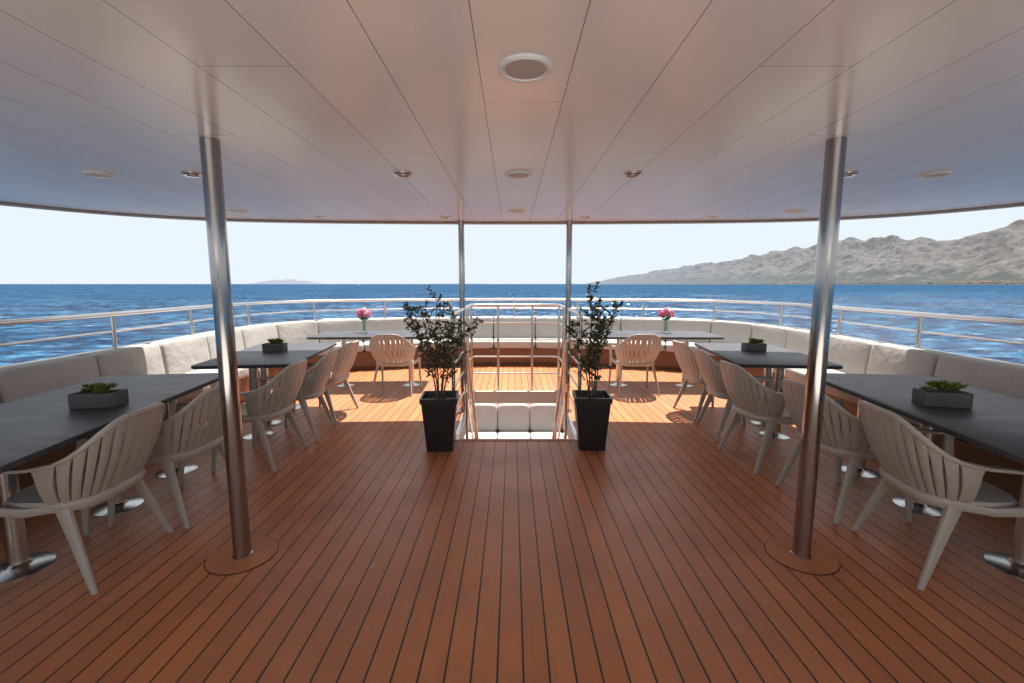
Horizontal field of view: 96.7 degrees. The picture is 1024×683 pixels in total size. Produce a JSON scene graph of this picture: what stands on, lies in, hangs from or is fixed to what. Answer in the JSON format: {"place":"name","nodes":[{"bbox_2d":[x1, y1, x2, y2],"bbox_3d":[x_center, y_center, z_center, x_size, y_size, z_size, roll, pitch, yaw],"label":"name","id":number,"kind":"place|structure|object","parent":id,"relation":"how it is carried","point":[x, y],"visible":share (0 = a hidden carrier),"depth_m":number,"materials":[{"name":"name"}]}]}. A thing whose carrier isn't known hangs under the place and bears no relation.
{"place":"outdoors","nodes":[
{"label":"outdoors","id":0,"kind":"place"},
{"bbox_2d":[80,171,115,178],"bbox_3d":[-2.607,-1.050,2.871,0.170,0.014,0.170,0,7,0],"label":"ceiling speaker","id":1,"kind":"object","parent":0,"point":[98,174],"visible":1,"depth_m":2.85},
{"bbox_2d":[181,172,201,177],"bbox_3d":[-2.017,-1.051,2.871,0.116,0.012,0.116,0,7,0],"label":"ceiling downlight","id":2,"kind":"object","parent":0,"point":[193,174],"visible":0.97,"depth_m":2.86,"materials":[{"name":"silver metal"}]},
{"bbox_2d":[227,210,247,213],"bbox_3d":[-2.607,-1.234,4.329,0.170,0.014,0.170,0,7,0],"label":"ceiling speaker","id":3,"kind":"object","parent":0,"point":[239,211],"visible":1,"depth_m":4.31},
{"bbox_2d":[314,216,325,218],"bbox_3d":[-1.987,-1.284,4.716,0.116,0.012,0.116,0,7,0],"label":"ceiling downlight","id":4,"kind":"object","parent":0,"point":[319,217],"visible":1,"depth_m":4.69,"materials":[{"name":"silver metal"}]},
{"bbox_2d":[394,172,411,177],"bbox_3d":[-0.687,-1.051,2.871,0.116,0.012,0.116,0,7,0],"label":"ceiling downlight","id":5,"kind":"object","parent":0,"point":[403,174],"visible":1,"depth_m":2.86,"materials":[{"name":"silver metal"}]},
{"bbox_2d":[0,365,1023,682],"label":"teak deck floor","id":6,"kind":"structure","parent":0,"point":[634,551],"depth_m":2.31,"materials":[{"name":"brown wood"}]},
{"bbox_2d":[0,402,173,595],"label":"dining armchair","id":7,"kind":"object","parent":6,"relation":"on","point":[83,486],"visible":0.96,"depth_m":2.16,"materials":[{"name":"beige plastic"}]},
{"bbox_2d":[0,373,218,583],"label":"dining table","id":8,"kind":"object","parent":6,"relation":"on","point":[33,427],"visible":0.62,"depth_m":2.42,"materials":[{"name":"stone"}]},
{"bbox_2d":[67,381,128,408],"bbox_3d":[-2.396,0.306,2.635,0.235,0.139,0.128,-1,7,-10],"label":"succulent planter","id":9,"kind":"object","parent":8,"relation":"on","point":[100,395],"visible":1,"depth_m":2.60,"materials":[{"name":"concrete"}]},
{"bbox_2d":[107,381,240,528],"bbox_3d":[-2.103,0.675,2.945,0.624,0.833,0.614,0,7,3],"label":"dining armchair","id":10,"kind":"object","parent":6,"relation":"on","point":[181,442],"visible":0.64,"depth_m":2.73,"materials":[{"name":"beige plastic"}]},
{"bbox_2d":[199,137,278,575],"bbox_3d":[-1.452,0.090,2.320,0.348,2.139,0.348,0,7,0],"label":"support post","id":11,"kind":"object","parent":6,"relation":"on","point":[243,551],"visible":1,"depth_m":2.30,"materials":[{"name":"metal"}]},
{"bbox_2d":[0,0,1023,221],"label":"ceiling panels","id":12,"kind":"object","parent":11,"relation":"on","point":[690,110],"visible":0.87,"depth_m":1.78,"materials":[{"name":"white paint"}]},
{"bbox_2d":[0,202,1023,224],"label":"canopy roof","id":13,"kind":"structure","parent":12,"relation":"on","point":[507,223],"depth_m":4.90,"materials":[{"name":"grey paint"}]},
{"bbox_2d":[508,210,524,213],"bbox_3d":[0.043,-1.234,4.329,0.170,0.014,0.170,0,7,0],"label":"ceiling speaker","id":14,"kind":"object","parent":12,"relation":"in","point":[516,211],"visible":1,"depth_m":4.30},
{"bbox_2d":[505,171,531,178],"bbox_3d":[0.043,-1.050,2.871,0.170,0.014,0.170,0,7,0],"label":"ceiling speaker","id":15,"kind":"object","parent":12,"relation":"in","point":[518,174],"visible":1,"depth_m":2.85},
{"bbox_2d":[624,172,642,177],"bbox_3d":[0.763,-1.051,2.871,0.116,0.012,0.116,0,7,0],"label":"ceiling downlight","id":16,"kind":"object","parent":12,"relation":"in","point":[632,174],"visible":1,"depth_m":2.86,"materials":[{"name":"silver metal"}]},
{"bbox_2d":[785,210,805,213],"bbox_3d":[2.693,-1.234,4.329,0.170,0.014,0.170,0,7,0],"label":"ceiling speaker","id":17,"kind":"object","parent":12,"relation":"in","point":[793,211],"visible":1,"depth_m":4.31},
{"bbox_2d":[844,172,858,177],"bbox_3d":[2.113,-1.051,2.871,0.116,0.012,0.116,0,7,0],"label":"ceiling downlight","id":18,"kind":"object","parent":12,"relation":"in","point":[849,174],"visible":0.73,"depth_m":2.85,"materials":[{"name":"silver metal"}]},
{"bbox_2d":[210,359,307,471],"bbox_3d":[-2.023,0.572,3.760,0.624,0.833,0.614,0,7,1],"label":"dining armchair","id":19,"kind":"object","parent":6,"relation":"on","point":[256,409],"visible":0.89,"depth_m":3.56,"materials":[{"name":"beige plastic"}]},
{"bbox_2d":[191,343,336,439],"bbox_3d":[-2.457,0.482,4.778,0.870,0.745,1.520,-1,7,-7],"label":"dining table","id":20,"kind":"object","parent":6,"relation":"on","point":[253,359],"visible":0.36,"depth_m":4.46,"materials":[{"name":"stone"}]},
{"bbox_2d":[262,338,287,351],"bbox_3d":[-2.497,0.032,4.794,0.210,0.143,0.124,-1,7,-4],"label":"succulent planter","id":21,"kind":"object","parent":20,"relation":"on","point":[275,345],"visible":1,"depth_m":4.74,"materials":[{"name":"concrete"}]},
{"bbox_2d":[260,348,337,443],"bbox_3d":[-2.003,0.491,4.402,0.624,0.833,0.614,-1,7,-6],"label":"dining armchair","id":22,"kind":"object","parent":6,"relation":"on","point":[321,369],"visible":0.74,"depth_m":4.21,"materials":[{"name":"beige plastic"}]},
{"bbox_2d":[291,340,358,421],"bbox_3d":[-2.023,0.407,5.064,0.624,0.833,0.614,1,7,7],"label":"dining armchair","id":23,"kind":"object","parent":6,"relation":"on","point":[346,354],"visible":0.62,"depth_m":4.90,"materials":[{"name":"beige plastic"}]},
{"bbox_2d":[306,331,432,386],"bbox_3d":[-1.957,0.257,6.564,1.650,0.745,0.820,0,7,-3],"label":"dining table","id":24,"kind":"object","parent":6,"relation":"on","point":[342,336],"visible":0.6,"depth_m":6.47,"materials":[{"name":"stone"}]},
{"bbox_2d":[356,307,371,332],"bbox_3d":[-2.161,-0.315,6.637,0.247,0.370,0.184,6,9,39],"label":"flower vase","id":25,"kind":"object","parent":24,"relation":"on","point":[361,313],"visible":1,"depth_m":6.60,"materials":[{"name":"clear glass"}]},
{"bbox_2d":[369,334,421,396],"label":"dining armchair","id":26,"kind":"object","parent":6,"relation":"on","point":[382,360],"visible":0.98,"depth_m":5.85,"materials":[{"name":"beige plastic"}]},
{"bbox_2d":[401,285,483,451],"bbox_3d":[-0.606,0.231,3.985,0.744,1.443,0.591,-1,7,-4],"label":"potted olive tree","id":27,"kind":"object","parent":6,"relation":"on","point":[439,408],"visible":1,"depth_m":3.93,"materials":[{"name":"green plant"}]},
{"bbox_2d":[458,220,465,412],"bbox_3d":[-0.557,-0.262,5.107,0.140,2.139,0.140,0,7,0],"label":"support post","id":28,"kind":"object","parent":6,"relation":"on","point":[461,275],"visible":0.69,"depth_m":5.05,"materials":[{"name":"metal"}]},
{"bbox_2d":[0,317,1023,506],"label":"curved sofa","id":29,"kind":"object","parent":6,"relation":"on","point":[183,354],"visible":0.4,"depth_m":5.15,"materials":[{"name":"fabric"}]},
{"bbox_2d":[454,390,576,440],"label":"stair opening trim","id":30,"kind":"structure","parent":6,"relation":"in","point":[515,396],"depth_m":6.16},
{"bbox_2d":[450,304,582,438],"bbox_3d":[0.043,1.484,5.644,1.270,3.838,2.558,0,7,0],"label":"stair guard railing","id":31,"kind":"object","parent":6,"relation":"on","point":[468,385],"visible":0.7,"depth_m":5.54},
{"bbox_2d":[560,220,572,412],"bbox_3d":[0.628,-0.262,5.107,0.140,2.139,0.140,0,7,0],"label":"support post","id":32,"kind":"object","parent":6,"relation":"on","point":[568,268],"visible":0.69,"depth_m":5.04,"materials":[{"name":"metal"}]},
{"bbox_2d":[565,281,623,450],"bbox_3d":[0.714,0.213,3.988,0.506,1.477,0.421,0,7,3],"label":"potted olive tree","id":33,"kind":"object","parent":6,"relation":"on","point":[592,406],"visible":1,"depth_m":3.95,"materials":[{"name":"green plant"}]},
{"bbox_2d":[608,334,661,396],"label":"dining armchair","id":34,"kind":"object","parent":6,"relation":"on","point":[647,361],"visible":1,"depth_m":5.86,"materials":[{"name":"beige plastic"}]},
{"bbox_2d":[595,330,723,386],"bbox_3d":[2.043,0.257,6.564,1.650,0.745,0.820,0,7,3],"label":"dining table","id":35,"kind":"object","parent":6,"relation":"on","point":[685,336],"visible":0.62,"depth_m":6.47,"materials":[{"name":"stone"}]},
{"bbox_2d":[658,307,674,332],"bbox_3d":[2.247,-0.316,6.631,0.241,0.373,0.182,0,7,0],"label":"flower vase","id":36,"kind":"object","parent":35,"relation":"on","point":[667,313],"visible":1,"depth_m":6.60,"materials":[{"name":"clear glass"}]},
{"bbox_2d":[672,340,739,421],"bbox_3d":[2.109,0.407,5.067,0.624,0.833,0.614,-1,7,-4],"label":"dining armchair","id":37,"kind":"object","parent":6,"relation":"on","point":[684,354],"visible":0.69,"depth_m":4.91,"materials":[{"name":"beige plastic"}]},
{"bbox_2d":[694,348,772,441],"bbox_3d":[2.089,0.488,4.420,0.624,0.833,0.614,1,7,4],"label":"dining armchair","id":38,"kind":"object","parent":6,"relation":"on","point":[709,368],"visible":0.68,"depth_m":4.25,"materials":[{"name":"beige plastic"}]},
{"bbox_2d":[718,360,794,474],"bbox_3d":[2.029,0.577,3.718,0.624,0.833,0.614,0,7,-4],"label":"dining armchair","id":39,"kind":"object","parent":6,"relation":"on","point":[769,412],"visible":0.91,"depth_m":3.52,"materials":[{"name":"beige plastic"}]},
{"bbox_2d":[694,343,842,439],"bbox_3d":[2.543,0.482,4.778,0.870,0.745,1.520,1,7,7],"label":"dining table","id":40,"kind":"object","parent":6,"relation":"on","point":[779,359],"visible":0.47,"depth_m":4.40,"materials":[{"name":"stone"}]},
{"bbox_2d":[741,337,766,351],"bbox_3d":[2.563,0.028,4.816,0.210,0.146,0.130,1,7,4],"label":"succulent planter","id":41,"kind":"object","parent":40,"relation":"on","point":[755,345],"visible":1,"depth_m":4.77,"materials":[{"name":"concrete"}]},
{"bbox_2d":[764,137,846,575],"bbox_3d":[1.558,0.090,2.320,0.348,2.139,0.348,0,7,0],"label":"support post","id":42,"kind":"object","parent":6,"relation":"on","point":[799,551],"visible":1,"depth_m":2.30,"materials":[{"name":"metal"}]},
{"bbox_2d":[775,378,920,523],"bbox_3d":[2.129,0.667,3.003,0.624,0.833,0.614,-1,7,-5],"label":"dining armchair","id":43,"kind":"object","parent":6,"relation":"on","point":[840,440],"visible":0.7,"depth_m":2.79,"materials":[{"name":"beige plastic"}]},
{"bbox_2d":[826,373,1023,579],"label":"dining table","id":44,"kind":"object","parent":6,"relation":"on","point":[991,422],"visible":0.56,"depth_m":2.54,"materials":[{"name":"stone"}]},
{"bbox_2d":[911,379,973,408],"bbox_3d":[2.513,0.299,2.656,0.235,0.149,0.126,2,7,12],"label":"succulent planter","id":45,"kind":"object","parent":44,"relation":"on","point":[946,393],"visible":1,"depth_m":2.62,"materials":[{"name":"concrete"}]},
{"bbox_2d":[852,400,1023,590],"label":"dining armchair","id":46,"kind":"object","parent":6,"relation":"on","point":[947,486],"visible":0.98,"depth_m":2.18,"materials":[{"name":"beige plastic"}]},
{"bbox_3d":[0.043,1.531,0.047,8.140,0.750,17.710,0,7,0],"label":"upper deck hull","id":47,"kind":"object","parent":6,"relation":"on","visible":0},
{"bbox_2d":[0,298,1023,367],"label":"deck railing","id":48,"kind":"object","parent":47,"relation":"on","point":[113,331],"visible":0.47,"depth_m":5.21,"materials":[{"name":"metal"}]},
{"bbox_2d":[0,284,1023,365],"bbox_3d":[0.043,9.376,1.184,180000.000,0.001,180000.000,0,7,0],"label":"sea","id":49,"kind":"structure","parent":0,"point":[18,301],"depth_m":192.72,"materials":[{"name":"liquid"}]},
{"bbox_2d":[250,279,476,283],"bbox_3d":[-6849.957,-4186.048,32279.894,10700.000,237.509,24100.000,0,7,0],"label":"distant islands","id":50,"kind":"object","parent":49,"relation":"on","point":[290,281],"visible":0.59,"depth_m":20753.87,"materials":[{"name":"grey stone"}]},
{"bbox_2d":[475,403,555,406],"bbox_3d":[0.043,5.674,5.353,8.600,6.300,18.200,0,7,0],"label":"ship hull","id":51,"kind":"object","parent":49,"relation":"on","point":[498,404],"depth_m":13.85,"materials":[{"name":"white paint"}]},
{"bbox_2d":[0,205,1023,283],"label":"sky","id":52,"kind":"structure","parent":0,"point":[38,246],"materials":[{"name":"white"}]},
{"bbox_2d":[498,53,552,82],"bbox_3d":[0.043,-0.872,1.457,0.176,0.014,0.176,0,7,0],"label":"ceiling speaker","id":53,"kind":"object","parent":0,"point":[525,67],"visible":1,"depth_m":1.44},
{"bbox_2d":[586,219,1023,284],"bbox_3d":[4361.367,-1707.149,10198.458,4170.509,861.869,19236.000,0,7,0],"label":"mountains","id":54,"kind":"structure","parent":0,"point":[996,255],"depth_m":6303.37,"materials":[{"name":"grey stone"}]},
{"bbox_2d":[775,281,1023,283],"bbox_3d":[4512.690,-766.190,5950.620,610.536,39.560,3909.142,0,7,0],"label":"coastal village","id":55,"kind":"object","parent":54,"relation":"on","point":[928,282],"visible":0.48,"depth_m":4732.42,"materials":[{"name":"white"}]},
{"bbox_2d":[918,171,953,178],"bbox_3d":[2.673,-1.050,2.871,0.170,0.014,0.170,0,7,0],"label":"ceiling speaker","id":56,"kind":"object","parent":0,"point":[936,174],"visible":1,"depth_m":2.86},
{"label":"lower deck floor","id":57,"kind":"structure","parent":0,"visible":0},
{"bbox_2d":[464,404,567,438],"bbox_3d":[0.043,2.133,11.118,5.600,1.080,0.765,0,7,0],"label":"deck sofa","id":58,"kind":"object","parent":57,"relation":"on","point":[516,421],"visible":0.34,"depth_m":11.28,"materials":[{"name":"fabric"}]}
]}

